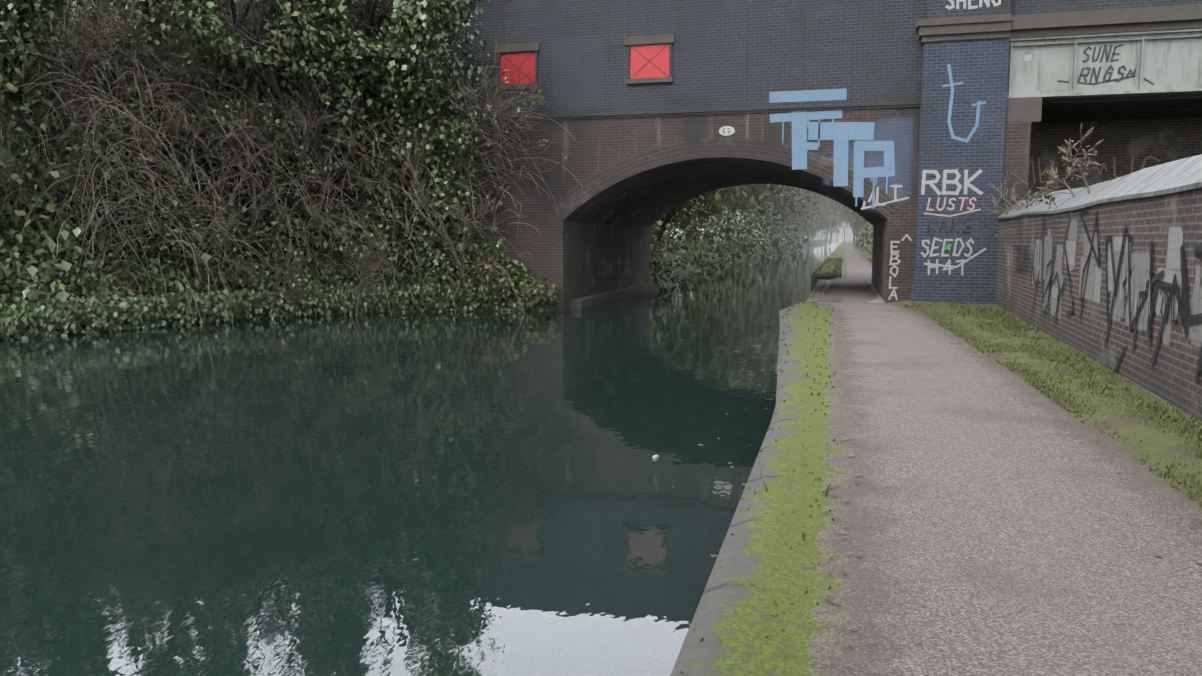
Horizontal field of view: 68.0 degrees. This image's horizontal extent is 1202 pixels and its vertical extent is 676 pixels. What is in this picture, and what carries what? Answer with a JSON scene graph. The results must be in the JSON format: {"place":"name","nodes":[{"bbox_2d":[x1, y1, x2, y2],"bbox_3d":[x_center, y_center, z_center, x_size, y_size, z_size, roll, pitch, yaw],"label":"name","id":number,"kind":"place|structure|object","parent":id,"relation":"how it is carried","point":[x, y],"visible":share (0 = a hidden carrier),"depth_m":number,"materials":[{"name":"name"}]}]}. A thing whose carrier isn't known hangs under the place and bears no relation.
{"place":"outdoors","nodes":[
{"label":"outdoors","id":0,"kind":"place"},
{"bbox_2d":[0,242,838,675],"bbox_3d":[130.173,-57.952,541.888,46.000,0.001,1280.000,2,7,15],"label":"canal water","id":1,"kind":"structure","parent":0,"point":[436,494],"depth_m":6.82,"materials":[{"name":"teal liquid"}]},
{"bbox_2d":[39,314,772,556],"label":"floating leaves","id":2,"kind":"object","parent":1,"relation":"on","point":[671,486],"visible":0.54,"depth_m":10.42,"materials":[{"name":"brown plant"}]},
{"bbox_2d":[0,67,1201,675],"bbox_3d":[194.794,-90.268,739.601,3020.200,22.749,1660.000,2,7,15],"label":"ground","id":3,"kind":"structure","parent":0,"point":[996,537],"depth_m":4.95,"materials":[{"name":"stone"}]},
{"bbox_2d":[41,0,378,73],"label":"embankment trees","id":4,"kind":"object","parent":3,"relation":"on","point":[243,5],"depth_m":29.06,"materials":[{"name":"green plant"}]},
{"bbox_2d":[0,0,445,274],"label":"bank trunks","id":5,"kind":"object","parent":3,"relation":"on","point":[314,142],"visible":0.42,"depth_m":21.41,"materials":[{"name":"brown plant"}]},
{"bbox_2d":[0,0,559,313],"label":"bare shrubs","id":6,"kind":"object","parent":3,"relation":"on","point":[512,100],"visible":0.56,"depth_m":21.18,"materials":[{"name":"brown plant"}]},
{"bbox_2d":[0,0,567,340],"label":"bank ivy","id":7,"kind":"object","parent":3,"relation":"on","point":[403,36],"visible":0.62,"depth_m":20.76,"materials":[{"name":"green plant"}]},
{"bbox_2d":[0,0,582,320],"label":"dead climber tangle","id":8,"kind":"object","parent":3,"relation":"on","point":[146,129],"visible":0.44,"depth_m":20.17,"materials":[{"name":"brown plant"}]},
{"bbox_2d":[432,241,559,309],"bbox_3d":[-2.776,-1.546,23.511,3.571,2.040,1.898,2,7,15],"label":"ivy mound","id":9,"kind":"object","parent":3,"relation":"on","point":[497,279],"visible":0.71,"depth_m":23.22,"materials":[{"name":"green plant"}]},
{"bbox_2d":[239,0,1011,309],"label":"railway bridge","id":10,"kind":"structure","parent":3,"relation":"on","point":[663,109],"depth_m":22.23,"materials":[{"name":"brick"}]},
{"bbox_2d":[769,0,1201,383],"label":"graffiti","id":11,"kind":"object","parent":10,"relation":"attached to","point":[887,145],"visible":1,"depth_m":19.74,"materials":[{"name":"paint"}]},
{"bbox_2d":[650,185,862,258],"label":"tree branches","id":12,"kind":"object","parent":3,"relation":"on","point":[667,219],"depth_m":86.15,"materials":[{"name":"green plant"}]},
{"bbox_2d":[651,184,872,239],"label":"tree crowns","id":13,"kind":"object","parent":12,"relation":"on","point":[707,199],"depth_m":110.53,"materials":[{"name":"green plant"}]},
{"bbox_2d":[650,198,872,285],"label":"bank shrubs","id":14,"kind":"object","parent":3,"relation":"on","point":[745,234],"visible":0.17,"depth_m":60.45,"materials":[{"name":"green plant"}]},
{"bbox_2d":[806,280,884,302],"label":"bridge paving","id":15,"kind":"structure","parent":3,"relation":"on","point":[821,286],"depth_m":23.69,"materials":[{"name":"concrete"}]},
{"bbox_2d":[680,257,1201,675],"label":"grass","id":16,"kind":"structure","parent":3,"relation":"on","point":[974,312],"depth_m":9.26,"materials":[{"name":"plant"}]},
{"bbox_2d":[996,154,1201,421],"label":"boundary wall","id":17,"kind":"structure","parent":3,"relation":"on","point":[1148,205],"depth_m":10.08,"materials":[{"name":"brick"}]},
{"bbox_2d":[981,122,1103,248],"bbox_3d":[7.967,-2.552,16.701,1.462,1.785,9.539,2,7,15],"label":"weed plant","id":18,"kind":"object","parent":17,"relation":"attached to","point":[1061,149],"depth_m":13.65,"materials":[{"name":"plant"}]},
{"bbox_2d":[997,140,1101,218],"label":"dead leaves","id":19,"kind":"object","parent":18,"relation":"attached to","point":[1057,183],"visible":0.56,"depth_m":13.60,"materials":[{"name":"plant"}]},
{"bbox_2d":[1001,0,1201,213],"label":"girder span","id":20,"kind":"object","parent":3,"relation":"on","point":[1139,117],"visible":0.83,"depth_m":20.04,"materials":[{"name":"paint"}]},
{"bbox_2d":[651,184,872,275],"label":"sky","id":21,"kind":"structure","parent":0,"point":[848,237],"materials":[{"name":"white"}]}
]}

